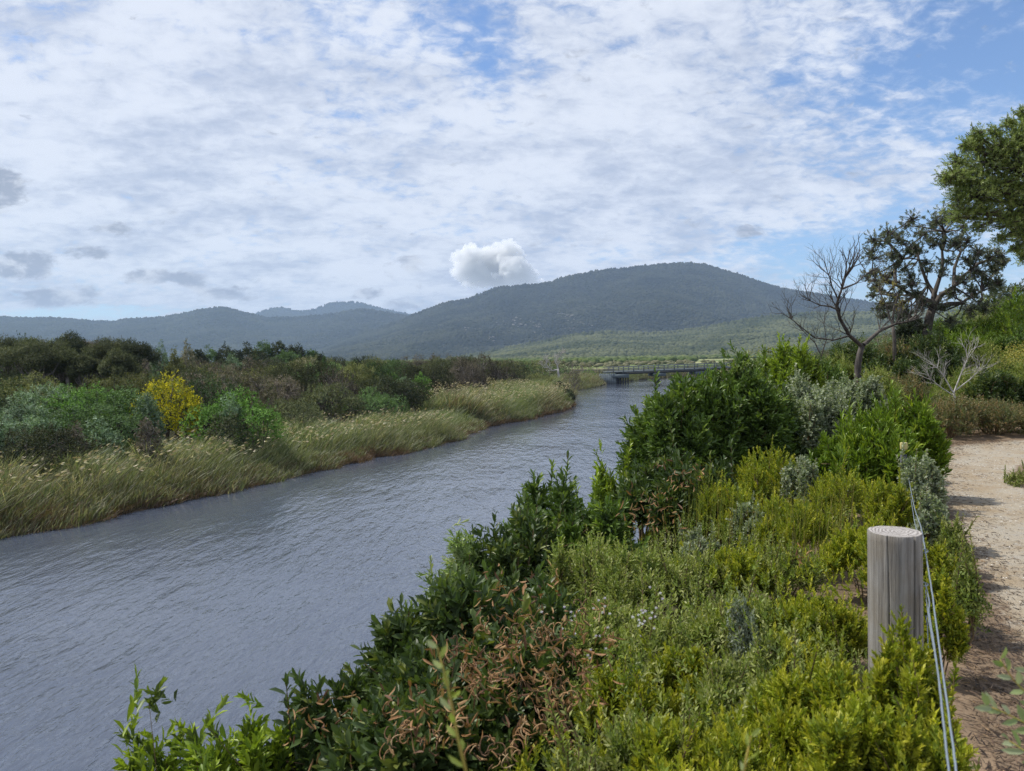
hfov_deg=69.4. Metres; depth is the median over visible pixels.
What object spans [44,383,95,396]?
scrub shrub
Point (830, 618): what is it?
heath shrub
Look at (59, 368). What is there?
tea tree
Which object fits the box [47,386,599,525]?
marsh grass
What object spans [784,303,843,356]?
bare tree
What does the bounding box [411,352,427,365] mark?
dry thicket
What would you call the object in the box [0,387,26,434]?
scrub shrub
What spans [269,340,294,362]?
hummock tree
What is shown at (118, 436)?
wattle bush
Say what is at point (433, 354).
dry thicket
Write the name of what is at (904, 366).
thicket shrub
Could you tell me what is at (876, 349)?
thicket shrub
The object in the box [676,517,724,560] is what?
correa shrub
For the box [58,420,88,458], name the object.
scrub shrub
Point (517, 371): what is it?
scrub shrub
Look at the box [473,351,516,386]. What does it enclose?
scrub shrub
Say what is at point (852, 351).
thicket shrub
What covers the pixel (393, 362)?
scrub shrub
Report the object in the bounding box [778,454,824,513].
correa shrub
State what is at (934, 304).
banksia tree
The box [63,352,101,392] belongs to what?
tea tree
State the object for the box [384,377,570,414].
reed heads
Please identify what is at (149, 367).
scrub shrub
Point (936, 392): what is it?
thicket shrub
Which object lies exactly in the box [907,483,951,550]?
correa shrub
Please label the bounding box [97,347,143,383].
tea tree
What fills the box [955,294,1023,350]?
thicket shrub
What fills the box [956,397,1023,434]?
thicket shrub
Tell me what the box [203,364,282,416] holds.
scrub shrub
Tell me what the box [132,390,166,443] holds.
wattle bush
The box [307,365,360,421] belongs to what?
scrub shrub
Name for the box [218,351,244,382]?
banksia bush
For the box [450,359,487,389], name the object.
scrub shrub
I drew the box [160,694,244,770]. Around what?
wattle shrub
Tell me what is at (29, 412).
wattle bush
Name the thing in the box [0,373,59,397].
scrub shrub
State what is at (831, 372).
thicket shrub
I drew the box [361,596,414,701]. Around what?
wattle shrub
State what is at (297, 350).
hummock tree
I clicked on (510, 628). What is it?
pod bunch
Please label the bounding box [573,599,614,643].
pod bunch
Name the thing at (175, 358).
banksia bush
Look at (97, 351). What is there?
tea tree
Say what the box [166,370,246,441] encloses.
scrub shrub
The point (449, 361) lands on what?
scrub shrub
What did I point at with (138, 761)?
wattle shrub
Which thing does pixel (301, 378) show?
scrub shrub
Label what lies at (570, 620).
flower spray
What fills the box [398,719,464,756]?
pod bunch
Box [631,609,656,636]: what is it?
flower spray
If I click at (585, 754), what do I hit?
tea tree shrub
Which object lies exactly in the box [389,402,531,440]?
reeds
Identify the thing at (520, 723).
dead spray
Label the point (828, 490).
heath shrub
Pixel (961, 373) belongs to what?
bleached shrub
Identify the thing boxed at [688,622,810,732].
tea tree shrub
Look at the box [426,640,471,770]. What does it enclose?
leafy twig
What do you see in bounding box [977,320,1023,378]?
thicket shrub
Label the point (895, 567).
wire fence
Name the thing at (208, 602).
river water
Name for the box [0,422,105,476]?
scrub shrub
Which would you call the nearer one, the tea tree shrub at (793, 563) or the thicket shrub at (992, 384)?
the tea tree shrub at (793, 563)
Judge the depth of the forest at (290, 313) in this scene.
6503.61 m
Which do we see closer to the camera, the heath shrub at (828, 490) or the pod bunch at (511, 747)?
the pod bunch at (511, 747)
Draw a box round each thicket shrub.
[806,352,851,389]
[822,341,864,379]
[827,332,876,379]
[860,362,907,411]
[861,337,912,378]
[862,343,890,360]
[875,333,924,369]
[886,339,950,390]
[887,317,932,359]
[889,366,935,412]
[903,322,970,386]
[909,382,964,403]
[909,389,985,438]
[931,326,1004,373]
[931,363,1023,398]
[932,313,975,341]
[936,294,1004,334]
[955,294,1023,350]
[956,337,1012,373]
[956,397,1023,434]
[961,276,1023,332]
[963,363,1022,406]
[973,349,1023,386]
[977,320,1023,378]
[981,285,1023,332]
[1011,400,1023,427]
[1012,379,1023,404]
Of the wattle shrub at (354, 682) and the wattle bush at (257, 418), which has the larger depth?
the wattle bush at (257, 418)
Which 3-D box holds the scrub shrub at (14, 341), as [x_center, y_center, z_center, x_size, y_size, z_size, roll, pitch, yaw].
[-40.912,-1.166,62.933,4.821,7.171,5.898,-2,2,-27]
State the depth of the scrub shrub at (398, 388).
55.85 m
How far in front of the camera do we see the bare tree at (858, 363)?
16.44 m
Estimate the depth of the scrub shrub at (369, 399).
49.99 m
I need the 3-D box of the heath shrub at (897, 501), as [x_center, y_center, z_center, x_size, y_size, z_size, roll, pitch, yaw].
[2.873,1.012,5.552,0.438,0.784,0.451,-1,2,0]
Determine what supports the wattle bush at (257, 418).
on the ground at (966, 709)
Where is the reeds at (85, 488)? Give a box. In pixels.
[0,408,467,539]
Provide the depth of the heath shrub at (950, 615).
3.48 m
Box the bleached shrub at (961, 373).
[906,328,998,432]
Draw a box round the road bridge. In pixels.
[599,362,735,383]
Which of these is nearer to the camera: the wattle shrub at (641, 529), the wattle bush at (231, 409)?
the wattle shrub at (641, 529)
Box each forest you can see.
[0,306,409,361]
[2,301,410,320]
[317,261,964,360]
[443,308,979,358]
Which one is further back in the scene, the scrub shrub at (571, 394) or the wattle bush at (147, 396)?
the scrub shrub at (571, 394)
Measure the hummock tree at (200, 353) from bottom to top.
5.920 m
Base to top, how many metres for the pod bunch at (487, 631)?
0.287 m
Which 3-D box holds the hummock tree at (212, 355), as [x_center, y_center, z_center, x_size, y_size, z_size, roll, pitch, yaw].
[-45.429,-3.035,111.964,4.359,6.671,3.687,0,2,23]
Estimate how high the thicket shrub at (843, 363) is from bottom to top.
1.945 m
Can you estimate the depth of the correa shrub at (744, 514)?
5.62 m
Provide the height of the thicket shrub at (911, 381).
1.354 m
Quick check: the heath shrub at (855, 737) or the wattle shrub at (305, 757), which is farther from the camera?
the wattle shrub at (305, 757)
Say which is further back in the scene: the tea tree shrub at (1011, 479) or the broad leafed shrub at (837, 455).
the tea tree shrub at (1011, 479)
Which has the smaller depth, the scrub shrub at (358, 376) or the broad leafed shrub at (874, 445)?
the broad leafed shrub at (874, 445)
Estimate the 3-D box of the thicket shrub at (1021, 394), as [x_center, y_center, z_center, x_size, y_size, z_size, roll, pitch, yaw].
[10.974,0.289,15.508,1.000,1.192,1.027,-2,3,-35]
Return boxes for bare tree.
[762,232,929,386]
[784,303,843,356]
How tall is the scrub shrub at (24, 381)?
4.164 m
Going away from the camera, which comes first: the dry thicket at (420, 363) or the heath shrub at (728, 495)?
the heath shrub at (728, 495)
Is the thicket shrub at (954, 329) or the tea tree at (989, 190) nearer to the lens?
the tea tree at (989, 190)
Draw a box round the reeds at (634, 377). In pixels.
[592,363,728,380]
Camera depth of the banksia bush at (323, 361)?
73.86 m
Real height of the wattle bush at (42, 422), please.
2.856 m
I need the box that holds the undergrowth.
[887,371,1023,436]
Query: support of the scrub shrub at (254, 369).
on the ground at (966, 709)
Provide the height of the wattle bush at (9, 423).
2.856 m
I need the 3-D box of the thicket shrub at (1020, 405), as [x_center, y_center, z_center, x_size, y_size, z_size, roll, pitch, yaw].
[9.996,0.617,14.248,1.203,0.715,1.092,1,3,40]
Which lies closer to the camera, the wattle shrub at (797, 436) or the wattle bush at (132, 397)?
the wattle shrub at (797, 436)
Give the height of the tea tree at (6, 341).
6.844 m
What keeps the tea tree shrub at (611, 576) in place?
on the ground at (966, 709)
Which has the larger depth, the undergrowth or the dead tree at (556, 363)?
the dead tree at (556, 363)
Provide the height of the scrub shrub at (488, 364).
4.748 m
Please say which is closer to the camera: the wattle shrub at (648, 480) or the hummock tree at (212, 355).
the wattle shrub at (648, 480)
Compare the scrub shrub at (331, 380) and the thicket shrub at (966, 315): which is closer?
the thicket shrub at (966, 315)
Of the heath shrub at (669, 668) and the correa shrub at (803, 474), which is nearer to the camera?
the heath shrub at (669, 668)
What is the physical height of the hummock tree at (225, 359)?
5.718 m
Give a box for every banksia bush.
[147,339,172,380]
[162,345,185,379]
[177,338,197,381]
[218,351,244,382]
[322,354,326,368]
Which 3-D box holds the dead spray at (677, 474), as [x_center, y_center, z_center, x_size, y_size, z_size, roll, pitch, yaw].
[1.361,0.750,6.038,0.388,0.290,0.293,-1,2,0]
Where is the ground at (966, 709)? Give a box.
[2,341,1023,770]
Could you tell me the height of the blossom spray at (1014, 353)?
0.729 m
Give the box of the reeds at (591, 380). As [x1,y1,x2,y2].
[538,370,606,395]
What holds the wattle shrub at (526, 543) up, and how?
on the ground at (966, 709)
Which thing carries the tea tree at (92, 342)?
on the ground at (966, 709)
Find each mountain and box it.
[0,311,396,353]
[264,303,394,316]
[376,265,898,355]
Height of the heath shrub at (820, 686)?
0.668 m
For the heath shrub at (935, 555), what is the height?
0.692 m
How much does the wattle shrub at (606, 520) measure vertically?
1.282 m
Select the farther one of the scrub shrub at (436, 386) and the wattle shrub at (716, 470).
the scrub shrub at (436, 386)
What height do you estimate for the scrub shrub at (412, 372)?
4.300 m
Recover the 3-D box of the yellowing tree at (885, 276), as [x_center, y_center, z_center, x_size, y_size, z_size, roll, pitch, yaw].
[9.449,-0.987,18.644,0.974,4.035,2.288,0,2,23]
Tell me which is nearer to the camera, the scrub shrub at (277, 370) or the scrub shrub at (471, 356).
the scrub shrub at (277, 370)
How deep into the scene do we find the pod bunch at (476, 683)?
2.71 m
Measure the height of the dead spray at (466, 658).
0.289 m
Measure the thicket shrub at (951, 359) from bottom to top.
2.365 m
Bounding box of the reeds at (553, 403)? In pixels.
[418,377,576,423]
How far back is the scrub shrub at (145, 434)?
31.45 m
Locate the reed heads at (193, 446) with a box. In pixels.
[0,406,453,504]
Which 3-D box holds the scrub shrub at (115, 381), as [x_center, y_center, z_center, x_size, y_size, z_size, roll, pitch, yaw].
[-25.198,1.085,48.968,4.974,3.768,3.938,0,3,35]
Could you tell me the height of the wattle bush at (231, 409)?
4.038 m
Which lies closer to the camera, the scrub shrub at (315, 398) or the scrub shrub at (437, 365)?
the scrub shrub at (315, 398)
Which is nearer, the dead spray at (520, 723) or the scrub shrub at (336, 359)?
the dead spray at (520, 723)
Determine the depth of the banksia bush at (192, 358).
59.85 m
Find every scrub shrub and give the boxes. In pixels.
[0,330,51,380]
[0,367,41,386]
[0,369,68,403]
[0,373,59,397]
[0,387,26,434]
[0,413,31,442]
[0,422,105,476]
[0,453,10,468]
[16,343,77,388]
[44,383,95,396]
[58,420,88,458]
[76,357,128,389]
[76,372,165,435]
[89,374,158,421]
[114,369,180,414]
[133,416,164,467]
[138,358,166,376]
[159,362,210,381]
[159,371,237,437]
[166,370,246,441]
[174,363,222,377]
[175,365,224,427]
[183,357,205,369]
[198,360,220,370]
[201,360,227,378]
[202,411,263,456]
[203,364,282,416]
[222,364,272,417]
[235,359,270,375]
[238,369,282,420]
[249,374,304,423]
[261,359,297,408]
[262,397,328,428]
[268,363,319,417]
[269,357,313,398]
[287,381,366,424]
[291,355,315,368]
[298,360,344,414]
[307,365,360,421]
[308,356,341,368]
[309,369,353,387]
[313,361,349,379]
[313,379,357,419]
[328,355,347,366]
[337,363,383,399]
[340,363,381,384]
[342,386,411,420]
[348,354,367,366]
[354,359,404,388]
[357,354,374,364]
[359,356,390,369]
[359,373,426,412]
[375,377,430,413]
[377,358,409,396]
[393,362,434,388]
[406,369,448,401]
[411,361,443,390]
[415,358,453,389]
[420,366,457,401]
[428,356,452,389]
[443,355,477,390]
[443,356,484,387]
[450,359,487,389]
[454,354,479,365]
[464,359,508,384]
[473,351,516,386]
[486,360,512,380]
[500,358,516,381]
[510,359,529,383]
[525,367,554,382]
[551,379,571,390]
[562,370,583,390]
[563,389,575,400]
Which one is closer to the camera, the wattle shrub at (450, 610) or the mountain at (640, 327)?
the wattle shrub at (450, 610)
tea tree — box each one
[0,333,39,375]
[0,334,77,392]
[32,338,77,382]
[47,329,88,388]
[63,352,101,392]
[75,339,98,353]
[79,335,124,385]
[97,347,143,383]
[105,337,164,380]
[931,104,1023,266]
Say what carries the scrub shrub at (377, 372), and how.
on the ground at (966, 709)
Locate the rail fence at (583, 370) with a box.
[530,367,612,373]
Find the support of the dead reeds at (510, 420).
on the ground at (966, 709)
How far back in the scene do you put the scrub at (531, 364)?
138.84 m
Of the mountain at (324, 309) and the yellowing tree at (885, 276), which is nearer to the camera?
the yellowing tree at (885, 276)
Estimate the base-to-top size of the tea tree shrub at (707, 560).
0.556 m
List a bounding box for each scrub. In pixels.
[268,359,598,381]
[340,352,818,362]
[417,356,698,364]
[544,359,750,366]
[706,317,965,377]
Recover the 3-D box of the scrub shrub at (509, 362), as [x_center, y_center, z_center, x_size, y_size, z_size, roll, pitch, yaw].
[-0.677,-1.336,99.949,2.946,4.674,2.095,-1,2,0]
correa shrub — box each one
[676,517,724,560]
[725,491,771,555]
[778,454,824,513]
[784,362,855,461]
[818,369,887,422]
[895,441,949,511]
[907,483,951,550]
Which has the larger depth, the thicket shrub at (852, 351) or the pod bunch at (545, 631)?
the thicket shrub at (852, 351)
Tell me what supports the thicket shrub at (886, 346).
on the ground at (966, 709)
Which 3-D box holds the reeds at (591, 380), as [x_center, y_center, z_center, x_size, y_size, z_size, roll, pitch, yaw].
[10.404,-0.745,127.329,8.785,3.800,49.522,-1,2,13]
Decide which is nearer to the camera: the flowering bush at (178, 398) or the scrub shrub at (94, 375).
the flowering bush at (178, 398)
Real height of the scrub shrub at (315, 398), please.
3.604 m
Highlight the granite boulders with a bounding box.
[464,313,592,340]
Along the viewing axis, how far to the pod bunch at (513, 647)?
2.94 m
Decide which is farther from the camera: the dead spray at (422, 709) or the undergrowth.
the undergrowth
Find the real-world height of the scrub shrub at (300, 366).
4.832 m
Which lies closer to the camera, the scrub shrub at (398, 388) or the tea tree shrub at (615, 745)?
the tea tree shrub at (615, 745)
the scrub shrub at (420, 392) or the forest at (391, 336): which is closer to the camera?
the scrub shrub at (420, 392)
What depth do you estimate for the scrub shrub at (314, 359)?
91.02 m
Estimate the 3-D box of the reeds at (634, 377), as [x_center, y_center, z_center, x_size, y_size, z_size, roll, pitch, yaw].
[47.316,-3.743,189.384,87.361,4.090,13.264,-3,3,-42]
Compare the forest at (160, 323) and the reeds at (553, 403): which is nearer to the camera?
the reeds at (553, 403)
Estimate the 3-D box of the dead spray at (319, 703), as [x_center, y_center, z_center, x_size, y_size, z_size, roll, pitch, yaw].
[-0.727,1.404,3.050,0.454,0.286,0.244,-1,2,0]
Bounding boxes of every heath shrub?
[572,645,684,753]
[621,700,812,770]
[637,628,720,725]
[697,462,760,550]
[705,532,781,601]
[730,436,798,502]
[734,624,866,770]
[747,483,836,550]
[765,577,867,670]
[796,678,978,770]
[804,447,885,533]
[819,502,909,600]
[857,604,962,740]
[861,468,918,528]
[923,521,958,584]
[923,558,970,676]
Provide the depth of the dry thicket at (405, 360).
99.98 m
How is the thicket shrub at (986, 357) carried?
on the ground at (966, 709)
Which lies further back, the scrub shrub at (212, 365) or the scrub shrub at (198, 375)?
the scrub shrub at (212, 365)
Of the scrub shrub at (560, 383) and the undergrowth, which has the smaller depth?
the undergrowth
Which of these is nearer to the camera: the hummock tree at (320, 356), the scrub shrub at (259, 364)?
the scrub shrub at (259, 364)
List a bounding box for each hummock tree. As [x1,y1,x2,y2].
[188,349,209,365]
[203,344,222,364]
[212,350,246,365]
[215,342,238,362]
[234,342,255,358]
[244,346,271,364]
[252,339,275,361]
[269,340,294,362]
[271,349,301,362]
[286,343,305,360]
[302,349,318,358]
[313,351,322,361]
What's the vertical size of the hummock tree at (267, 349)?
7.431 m
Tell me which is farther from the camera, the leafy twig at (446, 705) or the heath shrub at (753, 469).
the heath shrub at (753, 469)
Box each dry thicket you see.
[396,354,410,364]
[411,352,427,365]
[425,353,441,364]
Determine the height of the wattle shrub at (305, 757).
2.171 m
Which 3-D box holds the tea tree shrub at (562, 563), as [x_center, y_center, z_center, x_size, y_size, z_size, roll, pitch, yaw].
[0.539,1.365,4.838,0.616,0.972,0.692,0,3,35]
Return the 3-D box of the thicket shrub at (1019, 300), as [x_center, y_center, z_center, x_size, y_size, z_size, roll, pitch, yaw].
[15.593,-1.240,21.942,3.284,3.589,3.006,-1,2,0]
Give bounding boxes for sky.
[0,0,1023,320]
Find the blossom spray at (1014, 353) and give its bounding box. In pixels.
[991,338,1023,369]
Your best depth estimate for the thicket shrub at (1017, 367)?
17.52 m
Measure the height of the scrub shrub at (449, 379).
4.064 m
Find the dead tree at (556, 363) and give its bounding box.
[537,348,566,376]
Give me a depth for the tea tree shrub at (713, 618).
3.62 m
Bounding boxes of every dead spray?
[284,684,379,770]
[380,680,477,754]
[422,624,517,708]
[455,634,608,746]
[473,559,560,640]
[502,614,623,711]
[616,481,685,532]
[653,460,703,494]
[795,542,812,567]
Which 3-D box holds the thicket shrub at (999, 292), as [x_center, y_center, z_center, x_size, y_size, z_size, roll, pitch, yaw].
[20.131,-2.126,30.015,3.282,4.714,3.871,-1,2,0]
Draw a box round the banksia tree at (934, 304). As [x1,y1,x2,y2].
[858,200,1010,344]
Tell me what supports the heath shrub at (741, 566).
on the ground at (966, 709)
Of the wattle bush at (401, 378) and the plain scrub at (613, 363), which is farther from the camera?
the plain scrub at (613, 363)
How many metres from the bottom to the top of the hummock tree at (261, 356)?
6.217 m
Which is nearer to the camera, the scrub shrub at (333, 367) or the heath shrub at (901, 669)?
the heath shrub at (901, 669)
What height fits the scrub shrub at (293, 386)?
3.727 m
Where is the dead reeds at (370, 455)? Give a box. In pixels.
[338,445,409,462]
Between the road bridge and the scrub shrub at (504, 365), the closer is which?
the scrub shrub at (504, 365)
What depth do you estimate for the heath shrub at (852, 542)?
4.73 m
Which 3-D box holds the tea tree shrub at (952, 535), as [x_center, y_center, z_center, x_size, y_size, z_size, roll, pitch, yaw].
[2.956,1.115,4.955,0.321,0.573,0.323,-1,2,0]
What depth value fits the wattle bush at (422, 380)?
63.87 m
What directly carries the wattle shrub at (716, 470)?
on the ground at (966, 709)
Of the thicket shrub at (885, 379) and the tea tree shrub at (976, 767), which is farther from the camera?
the thicket shrub at (885, 379)
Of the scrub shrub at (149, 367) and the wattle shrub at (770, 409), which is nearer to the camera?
the wattle shrub at (770, 409)
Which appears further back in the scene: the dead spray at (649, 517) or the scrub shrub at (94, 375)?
the scrub shrub at (94, 375)
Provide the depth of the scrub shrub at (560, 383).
85.53 m
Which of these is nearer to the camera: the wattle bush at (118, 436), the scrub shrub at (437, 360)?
the wattle bush at (118, 436)
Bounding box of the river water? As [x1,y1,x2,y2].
[0,376,720,770]
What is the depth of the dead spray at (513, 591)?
3.48 m
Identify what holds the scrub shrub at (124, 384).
on the ground at (966, 709)
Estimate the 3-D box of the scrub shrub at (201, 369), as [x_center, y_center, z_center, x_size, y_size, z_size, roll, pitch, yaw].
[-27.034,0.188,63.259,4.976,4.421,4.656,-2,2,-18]
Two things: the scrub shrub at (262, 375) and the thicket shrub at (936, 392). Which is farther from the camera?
the scrub shrub at (262, 375)
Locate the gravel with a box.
[946,444,1023,601]
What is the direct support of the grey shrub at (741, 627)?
on the ground at (966, 709)
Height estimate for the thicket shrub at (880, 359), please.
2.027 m
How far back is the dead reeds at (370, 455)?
41.89 m
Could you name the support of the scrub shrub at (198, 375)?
on the ground at (966, 709)
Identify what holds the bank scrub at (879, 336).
on the ground at (966, 709)
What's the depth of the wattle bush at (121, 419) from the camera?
32.74 m
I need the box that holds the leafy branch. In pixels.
[974,648,1023,762]
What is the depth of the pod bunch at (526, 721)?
2.50 m
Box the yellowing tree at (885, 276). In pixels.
[867,266,910,363]
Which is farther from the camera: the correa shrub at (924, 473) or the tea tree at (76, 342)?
the tea tree at (76, 342)
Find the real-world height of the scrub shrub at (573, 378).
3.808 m
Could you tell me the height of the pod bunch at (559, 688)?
0.286 m
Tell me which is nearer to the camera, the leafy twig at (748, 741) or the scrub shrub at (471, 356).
the leafy twig at (748, 741)
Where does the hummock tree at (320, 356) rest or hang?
on the ground at (966, 709)
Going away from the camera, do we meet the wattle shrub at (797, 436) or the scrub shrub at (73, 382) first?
the wattle shrub at (797, 436)
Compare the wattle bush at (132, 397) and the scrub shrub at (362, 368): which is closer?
the wattle bush at (132, 397)
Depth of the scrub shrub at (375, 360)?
91.68 m
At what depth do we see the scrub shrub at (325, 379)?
63.18 m
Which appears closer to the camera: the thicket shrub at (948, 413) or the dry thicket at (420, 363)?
the thicket shrub at (948, 413)
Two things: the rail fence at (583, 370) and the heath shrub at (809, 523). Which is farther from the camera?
the rail fence at (583, 370)
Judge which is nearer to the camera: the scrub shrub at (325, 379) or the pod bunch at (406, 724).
the pod bunch at (406, 724)
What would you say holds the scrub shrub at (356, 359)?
on the ground at (966, 709)
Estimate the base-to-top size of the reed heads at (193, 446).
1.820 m
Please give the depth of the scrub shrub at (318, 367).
58.14 m
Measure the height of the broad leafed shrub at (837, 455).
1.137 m
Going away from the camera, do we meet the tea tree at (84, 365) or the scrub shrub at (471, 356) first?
the tea tree at (84, 365)
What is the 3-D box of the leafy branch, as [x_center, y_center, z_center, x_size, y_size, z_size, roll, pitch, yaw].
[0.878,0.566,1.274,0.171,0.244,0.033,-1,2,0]
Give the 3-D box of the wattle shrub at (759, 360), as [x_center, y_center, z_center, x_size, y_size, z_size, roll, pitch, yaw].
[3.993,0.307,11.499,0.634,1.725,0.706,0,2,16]
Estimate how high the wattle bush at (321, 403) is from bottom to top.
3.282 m
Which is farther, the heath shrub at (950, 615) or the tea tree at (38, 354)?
the tea tree at (38, 354)
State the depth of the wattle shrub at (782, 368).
10.82 m
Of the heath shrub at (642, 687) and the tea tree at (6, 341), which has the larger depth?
the tea tree at (6, 341)
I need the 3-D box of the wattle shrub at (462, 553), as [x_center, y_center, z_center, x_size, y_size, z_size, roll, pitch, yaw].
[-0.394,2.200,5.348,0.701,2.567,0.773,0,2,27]
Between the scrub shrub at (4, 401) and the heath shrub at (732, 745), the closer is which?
the heath shrub at (732, 745)
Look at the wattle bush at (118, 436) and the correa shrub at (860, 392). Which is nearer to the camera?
the correa shrub at (860, 392)
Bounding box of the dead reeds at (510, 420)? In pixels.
[489,399,576,425]
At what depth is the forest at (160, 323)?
3846.82 m
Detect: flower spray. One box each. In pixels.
[540,606,579,634]
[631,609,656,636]
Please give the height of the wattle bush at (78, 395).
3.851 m
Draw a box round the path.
[942,438,1023,770]
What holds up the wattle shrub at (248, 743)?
on the ground at (966, 709)
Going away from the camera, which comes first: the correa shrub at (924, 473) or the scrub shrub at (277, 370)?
the correa shrub at (924, 473)
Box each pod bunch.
[379,700,421,759]
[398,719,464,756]
[443,635,505,701]
[445,616,495,681]
[464,708,556,770]
[489,613,563,707]
[499,609,533,657]
[512,687,578,760]
[526,610,587,685]
[537,662,575,729]
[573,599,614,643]
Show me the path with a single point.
(994, 488)
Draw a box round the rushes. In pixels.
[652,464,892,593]
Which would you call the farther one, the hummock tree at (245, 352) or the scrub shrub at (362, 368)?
the hummock tree at (245, 352)
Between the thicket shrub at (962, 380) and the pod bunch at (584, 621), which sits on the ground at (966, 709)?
the thicket shrub at (962, 380)
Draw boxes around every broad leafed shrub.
[806,379,930,507]
[807,409,862,516]
[870,387,954,479]
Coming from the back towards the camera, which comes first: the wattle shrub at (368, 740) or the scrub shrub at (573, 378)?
the scrub shrub at (573, 378)
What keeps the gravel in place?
on the path
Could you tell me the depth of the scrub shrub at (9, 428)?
31.94 m
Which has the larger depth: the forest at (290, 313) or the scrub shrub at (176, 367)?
the forest at (290, 313)
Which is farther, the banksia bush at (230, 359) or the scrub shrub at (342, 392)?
the banksia bush at (230, 359)
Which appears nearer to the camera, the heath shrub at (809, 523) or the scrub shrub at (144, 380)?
the heath shrub at (809, 523)
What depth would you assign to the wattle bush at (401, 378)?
61.92 m
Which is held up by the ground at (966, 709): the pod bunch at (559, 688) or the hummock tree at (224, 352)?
the hummock tree at (224, 352)
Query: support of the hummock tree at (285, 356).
on the ground at (966, 709)
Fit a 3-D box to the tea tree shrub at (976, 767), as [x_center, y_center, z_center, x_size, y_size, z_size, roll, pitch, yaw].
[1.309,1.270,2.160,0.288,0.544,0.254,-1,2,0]
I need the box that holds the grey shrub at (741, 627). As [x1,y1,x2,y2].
[720,587,761,680]
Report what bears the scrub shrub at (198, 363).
on the ground at (966, 709)
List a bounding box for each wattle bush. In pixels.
[0,381,88,426]
[0,398,62,450]
[0,411,37,464]
[10,414,67,464]
[37,380,131,448]
[37,399,162,455]
[67,380,165,453]
[74,415,125,457]
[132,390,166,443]
[177,385,288,445]
[216,392,249,447]
[314,382,330,423]
[377,368,399,407]
[391,374,415,410]
[410,373,434,411]
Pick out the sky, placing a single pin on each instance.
(158, 157)
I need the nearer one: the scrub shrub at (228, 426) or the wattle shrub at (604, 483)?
the wattle shrub at (604, 483)
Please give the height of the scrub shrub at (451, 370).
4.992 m
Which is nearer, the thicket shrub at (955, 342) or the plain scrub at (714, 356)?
the thicket shrub at (955, 342)
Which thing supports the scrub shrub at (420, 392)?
on the ground at (966, 709)
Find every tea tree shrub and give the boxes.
[541,680,609,770]
[543,524,636,605]
[559,555,700,689]
[585,531,701,624]
[596,697,705,770]
[664,534,742,612]
[684,545,808,679]
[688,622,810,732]
[753,530,826,603]
[932,510,978,572]
[950,529,993,645]
[964,736,980,769]
[1002,460,1023,487]
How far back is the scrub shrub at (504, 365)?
91.24 m
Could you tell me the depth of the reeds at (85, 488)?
31.29 m
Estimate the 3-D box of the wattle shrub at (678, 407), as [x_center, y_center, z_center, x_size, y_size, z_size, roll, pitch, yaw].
[1.787,0.704,7.822,1.176,1.873,1.232,-2,2,-30]
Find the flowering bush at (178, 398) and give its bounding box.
[124,370,205,444]
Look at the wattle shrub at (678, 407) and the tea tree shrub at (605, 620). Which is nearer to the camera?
the tea tree shrub at (605, 620)
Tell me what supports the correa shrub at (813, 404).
on the ground at (966, 709)
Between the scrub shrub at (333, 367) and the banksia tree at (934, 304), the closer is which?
the banksia tree at (934, 304)
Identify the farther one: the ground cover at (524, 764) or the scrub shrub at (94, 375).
the scrub shrub at (94, 375)
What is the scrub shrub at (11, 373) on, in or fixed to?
on the ground at (966, 709)
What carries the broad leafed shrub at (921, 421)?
on the ground at (966, 709)
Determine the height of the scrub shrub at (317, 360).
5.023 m
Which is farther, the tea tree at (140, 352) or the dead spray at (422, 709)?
the tea tree at (140, 352)
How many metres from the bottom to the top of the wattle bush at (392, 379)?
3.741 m
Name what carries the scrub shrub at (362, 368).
on the ground at (966, 709)
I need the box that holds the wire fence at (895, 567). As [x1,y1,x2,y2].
[867,442,956,770]
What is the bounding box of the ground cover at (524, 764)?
[495,469,893,770]
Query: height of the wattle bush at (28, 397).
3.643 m
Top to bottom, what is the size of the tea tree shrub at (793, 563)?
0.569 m
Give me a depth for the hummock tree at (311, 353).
111.47 m
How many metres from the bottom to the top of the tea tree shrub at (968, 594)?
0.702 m
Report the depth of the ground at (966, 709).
4.63 m
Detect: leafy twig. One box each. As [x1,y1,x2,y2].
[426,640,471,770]
[740,728,759,770]
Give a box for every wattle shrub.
[112,664,198,770]
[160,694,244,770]
[219,689,302,770]
[266,667,349,770]
[311,635,550,770]
[321,615,416,750]
[339,560,643,770]
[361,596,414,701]
[415,518,488,631]
[452,489,592,612]
[499,450,604,549]
[549,494,650,635]
[587,439,636,541]
[608,419,703,555]
[614,365,737,536]
[619,416,656,549]
[671,437,742,541]
[678,339,799,494]
[728,364,805,495]
[752,350,772,373]
[759,332,825,397]

